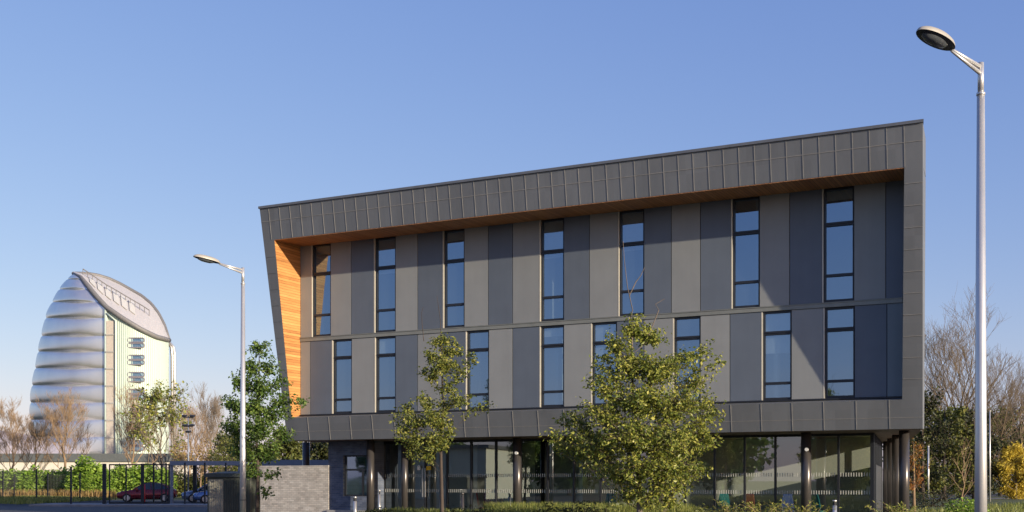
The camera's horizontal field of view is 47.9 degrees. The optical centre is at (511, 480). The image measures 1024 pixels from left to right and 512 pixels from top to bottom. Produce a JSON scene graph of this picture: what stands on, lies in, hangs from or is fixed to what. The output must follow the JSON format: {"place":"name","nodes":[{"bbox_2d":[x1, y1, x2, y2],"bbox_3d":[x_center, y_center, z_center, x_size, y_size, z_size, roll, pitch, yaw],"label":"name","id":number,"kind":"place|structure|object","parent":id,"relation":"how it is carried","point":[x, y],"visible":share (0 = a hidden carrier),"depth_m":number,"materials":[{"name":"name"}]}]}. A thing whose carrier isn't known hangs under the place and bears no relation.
{"place":"outdoors","nodes":[
{"label":"outdoors","id":0,"kind":"place"},
{"bbox_2d":[0,488,116,497],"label":"dry grass","id":1,"kind":"structure","parent":0,"point":[95,493],"depth_m":101.97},
{"bbox_2d":[0,431,196,477],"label":"building","id":2,"kind":"structure","parent":0,"point":[107,459],"depth_m":199.60,"materials":[{"name":"concrete"}]},
{"bbox_2d":[29,269,175,453],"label":"silver tower","id":3,"kind":"structure","parent":0,"point":[102,336],"depth_m":210.19,"materials":[{"name":"metal"}]},
{"bbox_2d":[127,337,144,342],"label":"capsule window","id":4,"kind":"structure","parent":3,"relation":"in","point":[135,339],"depth_m":209.13,"materials":[{"name":"blue"}]},
{"bbox_2d":[127,343,144,347],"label":"capsule window","id":5,"kind":"structure","parent":3,"relation":"in","point":[135,345],"depth_m":209.13,"materials":[{"name":"blue"}]},
{"bbox_2d":[127,355,144,359],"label":"capsule window","id":6,"kind":"structure","parent":3,"relation":"in","point":[135,357],"depth_m":209.13,"materials":[{"name":"blue"}]},
{"bbox_2d":[127,360,144,364],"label":"capsule window","id":7,"kind":"structure","parent":3,"relation":"in","point":[135,362],"depth_m":209.13,"materials":[{"name":"blue"}]},
{"bbox_2d":[127,372,144,376],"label":"capsule window","id":8,"kind":"structure","parent":3,"relation":"in","point":[135,374],"depth_m":209.13,"materials":[{"name":"blue"}]},
{"bbox_2d":[127,377,144,381],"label":"capsule window","id":9,"kind":"structure","parent":3,"relation":"in","point":[138,379],"depth_m":209.13,"materials":[{"name":"blue"}]},
{"bbox_2d":[0,500,206,511],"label":"car park","id":10,"kind":"structure","parent":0,"point":[7,507],"depth_m":66.16,"materials":[{"name":"asphalt"}]},
{"bbox_2d":[12,473,93,501],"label":"fence","id":11,"kind":"object","parent":10,"relation":"on","point":[47,490],"visible":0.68,"depth_m":86.82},
{"bbox_2d":[102,464,169,503],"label":"sliding gate","id":12,"kind":"structure","parent":10,"relation":"on","point":[104,483],"depth_m":73.14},
{"bbox_2d":[117,482,176,501],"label":"parked car","id":13,"kind":"object","parent":10,"relation":"on","point":[135,492],"visible":0.59,"depth_m":86.19,"materials":[{"name":"paint"}]},
{"bbox_2d":[182,415,194,500],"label":"floodlight mast","id":14,"kind":"object","parent":10,"relation":"on","point":[188,425],"visible":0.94,"depth_m":91.95,"materials":[{"name":"metal"}]},
{"bbox_2d":[181,484,206,502],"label":"parked car","id":15,"kind":"object","parent":10,"relation":"on","point":[188,495],"visible":0.27,"depth_m":83.71,"materials":[{"name":"paint"}]},
{"bbox_2d":[192,491,206,503],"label":"parked car","id":16,"kind":"object","parent":10,"relation":"on","point":[196,495],"visible":0.23,"depth_m":79.66,"materials":[{"name":"paint"}]},
{"bbox_2d":[153,463,250,503],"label":"fence","id":17,"kind":"object","parent":10,"relation":"on","point":[178,490],"visible":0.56,"depth_m":73.00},
{"bbox_2d":[170,461,252,502],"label":"bike shelter","id":18,"kind":"object","parent":10,"relation":"on","point":[193,463],"visible":0.61,"depth_m":79.90,"materials":[{"name":"metal"}]},
{"bbox_2d":[205,471,262,511],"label":"electric kiosk","id":19,"kind":"object","parent":10,"relation":"on","point":[223,491],"visible":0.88,"depth_m":38.95,"materials":[{"name":"metal"}]},
{"bbox_2d":[209,479,222,511],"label":"louvre door","id":20,"kind":"structure","parent":19,"relation":"in","point":[215,485],"depth_m":38.96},
{"bbox_2d":[259,465,328,511],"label":"brick wall","id":21,"kind":"structure","parent":10,"relation":"on","point":[302,488],"depth_m":47.22,"materials":[{"name":"brick"}]},
{"bbox_2d":[262,460,327,465],"bbox_3d":[-11.604,0.240,62.900,3.613,2.720,2.200,0,0,0],"label":"flat canopy","id":22,"kind":"object","parent":21,"relation":"on","point":[295,462],"visible":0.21,"depth_m":61.80,"materials":[{"name":"metal"}]},
{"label":"planting bed","id":23,"kind":"structure","parent":10,"relation":"on","visible":0},
{"bbox_2d":[218,340,309,511],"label":"alder tree","id":24,"kind":"object","parent":23,"relation":"on","point":[257,432],"visible":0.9,"depth_m":36.88,"materials":[{"name":"green plant"}]},
{"bbox_2d":[365,507,393,511],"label":"shrub","id":25,"kind":"object","parent":23,"relation":"on","point":[378,510],"visible":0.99,"depth_m":33.01,"materials":[{"name":"green plant"}]},
{"bbox_2d":[461,493,463,508],"bbox_3d":[-1.633,1.000,38.000,0.190,1.200,0.190,0,0,0],"label":"bollard","id":26,"kind":"object","parent":23,"relation":"on","point":[462,499],"visible":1,"depth_m":37.96,"materials":[{"name":"metal"}]},
{"bbox_2d":[444,504,482,511],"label":"shrub","id":27,"kind":"object","parent":23,"relation":"on","point":[453,510],"visible":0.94,"depth_m":31.03,"materials":[{"name":"green plant"}]},
{"bbox_2d":[532,502,570,511],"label":"shrub","id":28,"kind":"object","parent":23,"relation":"on","point":[550,508],"visible":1,"depth_m":30.05,"materials":[{"name":"green plant"}]},
{"bbox_2d":[352,506,773,511],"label":"short grass","id":29,"kind":"structure","parent":23,"relation":"on","point":[430,510],"depth_m":34.59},
{"bbox_2d":[561,500,605,511],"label":"shrub","id":30,"kind":"object","parent":23,"relation":"on","point":[572,509],"visible":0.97,"depth_m":29.97,"materials":[{"name":"green plant"}]},
{"bbox_2d":[588,503,620,511],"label":"shrub","id":31,"kind":"object","parent":23,"relation":"on","point":[610,510],"visible":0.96,"depth_m":29.98,"materials":[{"name":"green plant"}]},
{"bbox_2d":[539,245,726,511],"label":"bushy tree","id":32,"kind":"object","parent":23,"relation":"on","point":[630,435],"visible":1,"depth_m":27.60,"materials":[{"name":"green plant"}]},
{"bbox_2d":[691,503,715,511],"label":"shrub","id":33,"kind":"object","parent":23,"relation":"on","point":[706,507],"visible":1,"depth_m":28.99,"materials":[{"name":"green plant"}]},
{"bbox_2d":[715,500,753,511],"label":"arching shrub","id":34,"kind":"object","parent":23,"relation":"on","point":[727,508],"visible":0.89,"depth_m":30.81,"materials":[{"name":"green plant"}]},
{"bbox_2d":[720,501,775,511],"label":"arching shrub","id":35,"kind":"object","parent":23,"relation":"on","point":[748,509],"visible":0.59,"depth_m":31.09,"materials":[{"name":"green plant"}]},
{"bbox_2d":[741,500,781,511],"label":"arching shrub","id":36,"kind":"object","parent":23,"relation":"on","point":[755,507],"visible":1,"depth_m":29.87,"materials":[{"name":"green plant"}]},
{"bbox_2d":[763,499,799,511],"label":"arching shrub","id":37,"kind":"object","parent":23,"relation":"on","point":[780,506],"visible":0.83,"depth_m":30.63,"materials":[{"name":"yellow plant"}]},
{"bbox_2d":[778,498,818,511],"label":"arching shrub","id":38,"kind":"object","parent":23,"relation":"on","point":[797,506],"visible":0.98,"depth_m":30.17,"materials":[{"name":"green plant"}]},
{"bbox_2d":[796,505,841,511],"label":"arching shrub","id":39,"kind":"object","parent":23,"relation":"on","point":[827,510],"visible":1,"depth_m":29.98,"materials":[{"name":"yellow plant"}]},
{"bbox_2d":[832,500,836,511],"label":"bollard","id":40,"kind":"object","parent":23,"relation":"on","point":[833,505],"visible":1,"depth_m":32.95,"materials":[{"name":"metal"}]},
{"bbox_2d":[866,504,915,511],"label":"arching shrub","id":41,"kind":"object","parent":23,"relation":"on","point":[875,510],"visible":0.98,"depth_m":29.08,"materials":[{"name":"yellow plant"}]},
{"bbox_2d":[872,500,915,511],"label":"arching shrub","id":42,"kind":"object","parent":23,"relation":"on","point":[889,508],"visible":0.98,"depth_m":28.86,"materials":[{"name":"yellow plant"}]},
{"bbox_2d":[888,501,929,511],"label":"arching shrub","id":43,"kind":"object","parent":23,"relation":"on","point":[911,509],"visible":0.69,"depth_m":29.97,"materials":[{"name":"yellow plant"}]},
{"bbox_2d":[29,503,206,506],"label":"pavement","id":44,"kind":"structure","parent":0,"point":[118,505],"depth_m":71.19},
{"bbox_2d":[484,493,490,503],"bbox_3d":[-0.816,1.014,46.126,0.550,1.074,0.460,0,0,36],"label":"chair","id":45,"kind":"object","parent":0,"point":[487,498],"visible":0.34,"depth_m":46.23,"materials":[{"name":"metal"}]},
{"bbox_2d":[503,493,512,504],"bbox_3d":[-0.206,1.014,46.210,0.460,1.074,0.550,0,0,21],"label":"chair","id":46,"kind":"object","parent":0,"point":[508,497],"visible":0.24,"depth_m":46.41,"materials":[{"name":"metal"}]},
{"bbox_2d":[0,0,1023,480],"label":"sky","id":47,"kind":"structure","parent":0,"point":[139,139],"materials":[{"name":"blue"}]},
{"bbox_2d":[117,483,1023,511],"bbox_3d":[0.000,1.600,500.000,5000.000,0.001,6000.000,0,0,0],"label":"ground","id":48,"kind":"structure","parent":0,"point":[998,501],"depth_m":88.67,"materials":[{"name":"green plant"}]},
{"bbox_2d":[0,395,42,469],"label":"bare tree","id":49,"kind":"object","parent":48,"relation":"on","point":[4,444],"visible":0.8,"depth_m":149.92,"materials":[{"name":"brown plant"}]},
{"bbox_2d":[1,404,56,469],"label":"bare tree","id":50,"kind":"object","parent":48,"relation":"on","point":[35,439],"visible":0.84,"depth_m":140.00,"materials":[{"name":"brown plant"}]},
{"bbox_2d":[0,464,69,493],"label":"laurel hedge","id":51,"kind":"object","parent":48,"relation":"on","point":[53,475],"visible":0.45,"depth_m":107.09,"materials":[{"name":"green plant"}]},
{"bbox_2d":[0,467,71,503],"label":"fence","id":52,"kind":"object","parent":48,"relation":"on","point":[31,480],"visible":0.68,"depth_m":88.15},
{"bbox_2d":[0,495,116,504],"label":"verge grass","id":53,"kind":"structure","parent":48,"relation":"on","point":[23,499],"depth_m":81.53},
{"bbox_2d":[28,385,97,470],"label":"bare tree","id":54,"kind":"object","parent":48,"relation":"on","point":[58,428],"visible":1,"depth_m":134.53,"materials":[{"name":"brown plant"}]},
{"bbox_2d":[63,455,116,492],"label":"laurel bush","id":55,"kind":"object","parent":48,"relation":"on","point":[83,467],"visible":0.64,"depth_m":104.48,"materials":[{"name":"green plant"}]},
{"bbox_2d":[111,380,164,466],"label":"bare tree","id":56,"kind":"object","parent":48,"relation":"on","point":[128,426],"visible":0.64,"depth_m":140.01,"materials":[{"name":"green plant"}]},
{"bbox_2d":[110,462,177,492],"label":"laurel hedge","id":57,"kind":"object","parent":48,"relation":"on","point":[119,471],"visible":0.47,"depth_m":107.09,"materials":[{"name":"green plant"}]},
{"bbox_2d":[120,378,196,468],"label":"leafy tree","id":58,"kind":"object","parent":48,"relation":"on","point":[174,417],"visible":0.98,"depth_m":129.04,"materials":[{"name":"green plant"}]},
{"bbox_2d":[167,438,198,473],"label":"bare bush","id":59,"kind":"object","parent":48,"relation":"on","point":[182,456],"visible":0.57,"depth_m":114.89,"materials":[{"name":"brown plant"}]},
{"bbox_2d":[161,398,222,476],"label":"bare tree","id":60,"kind":"object","parent":48,"relation":"on","point":[192,429],"visible":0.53,"depth_m":144.86,"materials":[{"name":"brown plant"}]},
{"bbox_2d":[182,438,222,486],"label":"bare bush","id":61,"kind":"object","parent":48,"relation":"on","point":[204,457],"visible":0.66,"depth_m":109.86,"materials":[{"name":"brown plant"}]},
{"bbox_2d":[174,468,232,496],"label":"scrub hedge","id":62,"kind":"object","parent":48,"relation":"on","point":[182,483],"visible":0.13,"depth_m":111.55,"materials":[{"name":"green plant"}]},
{"bbox_2d":[187,381,225,471],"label":"bare tree","id":63,"kind":"object","parent":48,"relation":"on","point":[215,410],"visible":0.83,"depth_m":188.92,"materials":[{"name":"brown plant"}]},
{"bbox_2d":[193,254,245,511],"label":"street lamp","id":64,"kind":"object","parent":48,"relation":"on","point":[205,258],"visible":1,"depth_m":35.23,"materials":[{"name":"metal"}]},
{"bbox_2d":[205,433,238,471],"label":"bare bush","id":65,"kind":"object","parent":48,"relation":"on","point":[216,457],"visible":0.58,"depth_m":109.64,"materials":[{"name":"green plant"}]},
{"bbox_2d":[199,430,261,472],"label":"background tree","id":66,"kind":"object","parent":48,"relation":"on","point":[217,442],"visible":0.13,"depth_m":119.37,"materials":[{"name":"green plant"}]},
{"bbox_2d":[255,432,313,468],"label":"background tree","id":67,"kind":"object","parent":48,"relation":"on","point":[291,450],"visible":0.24,"depth_m":84.64,"materials":[{"name":"green plant"}]},
{"bbox_2d":[297,442,327,459],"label":"background tree","id":68,"kind":"object","parent":48,"relation":"on","point":[316,455],"visible":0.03,"depth_m":89.96,"materials":[{"name":"green plant"}]},
{"bbox_2d":[310,442,327,459],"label":"background tree","id":69,"kind":"object","parent":48,"relation":"on","point":[321,449],"visible":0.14,"depth_m":89.42,"materials":[{"name":"green plant"}]},
{"bbox_2d":[353,497,356,511],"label":"bollard","id":70,"kind":"object","parent":48,"relation":"on","point":[354,505],"visible":1,"depth_m":39.95,"materials":[{"name":"metal"}]},
{"bbox_2d":[389,299,496,511],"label":"slim tree","id":71,"kind":"object","parent":48,"relation":"on","point":[432,441],"visible":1,"depth_m":29.93,"materials":[{"name":"green plant"}]},
{"bbox_2d":[258,119,925,511],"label":"office building","id":72,"kind":"structure","parent":48,"relation":"on","point":[786,275],"depth_m":40.71,"materials":[{"name":"metal"}]},
{"bbox_2d":[311,244,330,336],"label":"window","id":73,"kind":"structure","parent":72,"relation":"in","point":[320,254],"depth_m":45.91,"materials":[{"name":"glass"}]},
{"bbox_2d":[332,339,351,413],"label":"window","id":74,"kind":"structure","parent":72,"relation":"in","point":[341,349],"depth_m":45.46,"materials":[{"name":"glass"}]},
{"bbox_2d":[345,455,366,495],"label":"window","id":75,"kind":"structure","parent":72,"relation":"in","point":[355,465],"depth_m":46.17,"materials":[{"name":"blue"}]},
{"bbox_2d":[374,236,395,332],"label":"window","id":76,"kind":"structure","parent":72,"relation":"in","point":[384,248],"depth_m":44.57,"materials":[{"name":"glass"}]},
{"bbox_2d":[374,336,395,411],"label":"window","id":77,"kind":"structure","parent":72,"relation":"in","point":[384,347],"depth_m":44.57,"materials":[{"name":"glass"}]},
{"bbox_2d":[443,229,464,327],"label":"window","id":78,"kind":"structure","parent":72,"relation":"in","point":[453,240],"depth_m":43.22,"materials":[{"name":"glass"}]},
{"bbox_2d":[465,330,488,409],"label":"window","id":79,"kind":"structure","parent":72,"relation":"in","point":[477,385],"depth_m":42.78,"materials":[{"name":"glass"}]},
{"bbox_2d":[539,218,563,321],"bbox_3d":[1.454,-7.565,41.419,0.950,3.650,0.193,0,0,26],"label":"window","id":80,"kind":"structure","parent":72,"relation":"in","point":[551,232],"depth_m":41.45,"materials":[{"name":"glass"}]},
{"bbox_2d":[539,325,563,406],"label":"window","id":81,"kind":"structure","parent":72,"relation":"in","point":[551,338],"depth_m":41.44,"materials":[{"name":"glass"}]},
{"bbox_2d":[591,322,616,405],"bbox_3d":[3.251,-4.105,40.533,0.974,2.910,0.193,0,0,26],"label":"window","id":82,"kind":"structure","parent":72,"relation":"in","point":[598,330],"depth_m":40.62,"materials":[{"name":"glass"}]},
{"bbox_2d":[605,493,615,506],"bbox_3d":[3.679,1.014,43.624,0.460,1.074,0.550,0,0,21],"label":"chair","id":83,"kind":"object","parent":72,"relation":"on","point":[609,497],"visible":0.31,"depth_m":43.83,"materials":[{"name":"metal"}]},
{"bbox_2d":[618,209,643,315],"bbox_3d":[4.163,-7.565,40.083,0.952,3.650,0.193,0,0,26],"label":"window","id":84,"kind":"structure","parent":72,"relation":"in","point":[630,223],"depth_m":40.11,"materials":[{"name":"glass"}]},
{"bbox_2d":[672,316,700,401],"bbox_3d":[5.943,-4.105,39.171,0.970,2.910,0.134,0,0,26],"label":"window","id":85,"kind":"structure","parent":72,"relation":"in","point":[686,331],"depth_m":39.22,"materials":[{"name":"glass"}]},
{"bbox_2d":[716,494,729,511],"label":"chair","id":86,"kind":"object","parent":72,"relation":"on","point":[724,497],"visible":0.59,"depth_m":42.17,"materials":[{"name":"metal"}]},
{"bbox_2d":[731,196,759,308],"bbox_3d":[7.755,-7.565,38.280,0.944,3.650,0.134,0,0,26],"label":"window","id":87,"kind":"structure","parent":72,"relation":"in","point":[745,212],"depth_m":38.32,"materials":[{"name":"glass"}]},
{"bbox_2d":[739,494,754,510],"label":"chair","id":88,"kind":"object","parent":72,"relation":"on","point":[750,497],"visible":0.34,"depth_m":41.84,"materials":[{"name":"plastic"}]},
{"bbox_2d":[761,310,791,399],"bbox_3d":[8.700,-4.105,37.843,0.978,2.910,0.193,0,0,26],"label":"window","id":89,"kind":"structure","parent":72,"relation":"in","point":[776,326],"depth_m":37.85,"materials":[{"name":"glass"}]},
{"bbox_2d":[781,494,793,511],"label":"chair","id":90,"kind":"object","parent":72,"relation":"on","point":[787,498],"visible":0.66,"depth_m":41.34,"materials":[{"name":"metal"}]},
{"bbox_2d":[811,494,825,511],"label":"chair","id":91,"kind":"object","parent":72,"relation":"on","point":[814,498],"visible":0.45,"depth_m":40.18,"materials":[{"name":"metal"}]},
{"bbox_2d":[822,186,853,302],"bbox_3d":[10.470,-7.565,36.971,0.986,3.650,0.193,0,0,26],"label":"window","id":92,"kind":"structure","parent":72,"relation":"in","point":[837,203],"depth_m":36.99,"materials":[{"name":"glass"}]},
{"bbox_2d":[823,306,854,398],"bbox_3d":[10.481,-4.105,36.933,0.967,2.910,0.134,0,0,26],"label":"window","id":93,"kind":"structure","parent":72,"relation":"in","point":[838,322],"depth_m":36.98,"materials":[{"name":"glass"}]},
{"bbox_2d":[909,438,929,510],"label":"young tree","id":94,"kind":"object","parent":48,"relation":"on","point":[913,469],"visible":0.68,"depth_m":59.96,"materials":[{"name":"brown plant"}]},
{"bbox_2d":[882,385,965,499],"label":"leafy tree","id":95,"kind":"object","parent":48,"relation":"on","point":[929,410],"visible":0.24,"depth_m":91.65,"materials":[{"name":"green plant"}]},
{"bbox_2d":[927,446,928,494],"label":"marker post","id":96,"kind":"object","parent":48,"relation":"on","point":[928,468],"visible":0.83,"depth_m":77.95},
{"bbox_2d":[909,490,970,508],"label":"shrub","id":97,"kind":"object","parent":48,"relation":"on","point":[923,501],"visible":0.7,"depth_m":69.65,"materials":[{"name":"green plant"}]},
{"bbox_2d":[909,435,970,494],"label":"leafy tree","id":98,"kind":"object","parent":48,"relation":"on","point":[941,479],"visible":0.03,"depth_m":128.96,"materials":[{"name":"green plant"}]},
{"bbox_2d":[909,404,991,499],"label":"leafy tree","id":99,"kind":"object","parent":48,"relation":"on","point":[945,414],"visible":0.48,"depth_m":97.63,"materials":[{"name":"green plant"}]},
{"bbox_2d":[951,434,973,510],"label":"sapling","id":100,"kind":"object","parent":48,"relation":"on","point":[965,472],"visible":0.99,"depth_m":47.96,"materials":[{"name":"brown plant"}]},
{"bbox_2d":[943,497,989,511],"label":"shrub","id":101,"kind":"object","parent":48,"relation":"on","point":[963,507],"visible":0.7,"depth_m":45.92,"materials":[{"name":"green plant"}]},
{"bbox_2d":[941,435,996,493],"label":"leafy tree","id":102,"kind":"object","parent":48,"relation":"on","point":[968,477],"visible":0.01,"depth_m":134.96,"materials":[{"name":"green plant"}]},
{"bbox_2d":[916,501,1023,511],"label":"grass","id":103,"kind":"structure","parent":48,"relation":"on","point":[1013,507],"depth_m":60.30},
{"bbox_2d":[916,26,986,511],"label":"street lamp","id":104,"kind":"object","parent":103,"relation":"on","point":[936,38],"visible":1,"depth_m":17.93,"materials":[{"name":"metal"}]},
{"bbox_2d":[924,282,1023,497],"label":"bare tree","id":105,"kind":"object","parent":48,"relation":"on","point":[942,346],"visible":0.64,"depth_m":103.55,"materials":[{"name":"brown plant"}]},
{"bbox_2d":[940,404,1016,498],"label":"leafy tree","id":106,"kind":"object","parent":48,"relation":"on","point":[998,446],"visible":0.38,"depth_m":99.99,"materials":[{"name":"green plant"}]},
{"bbox_2d":[989,410,990,501],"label":"distant pole","id":107,"kind":"object","parent":48,"relation":"on","point":[990,456],"visible":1,"depth_m":87.96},
{"bbox_2d":[963,356,1023,474],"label":"bare tree","id":108,"kind":"object","parent":48,"relation":"on","point":[1020,421],"visible":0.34,"depth_m":111.69,"materials":[{"name":"brown plant"}]},
{"bbox_2d":[966,396,1023,495],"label":"leafy tree","id":109,"kind":"object","parent":48,"relation":"on","point":[1010,438],"visible":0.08,"depth_m":117.30,"materials":[{"name":"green plant"}]},
{"bbox_2d":[991,441,1023,498],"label":"bush","id":110,"kind":"object","parent":48,"relation":"on","point":[1011,455],"visible":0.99,"depth_m":99.80,"materials":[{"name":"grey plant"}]},
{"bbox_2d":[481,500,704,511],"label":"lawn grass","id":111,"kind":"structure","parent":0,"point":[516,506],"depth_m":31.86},
{"bbox_2d":[733,502,796,511],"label":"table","id":112,"kind":"object","parent":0,"point":[763,503],"visible":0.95,"depth_m":42.30,"materials":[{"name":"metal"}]},
{"bbox_2d":[909,493,1006,496],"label":"road","id":113,"kind":"structure","parent":0,"point":[993,495],"depth_m":124.33,"materials":[{"name":"asphalt"}]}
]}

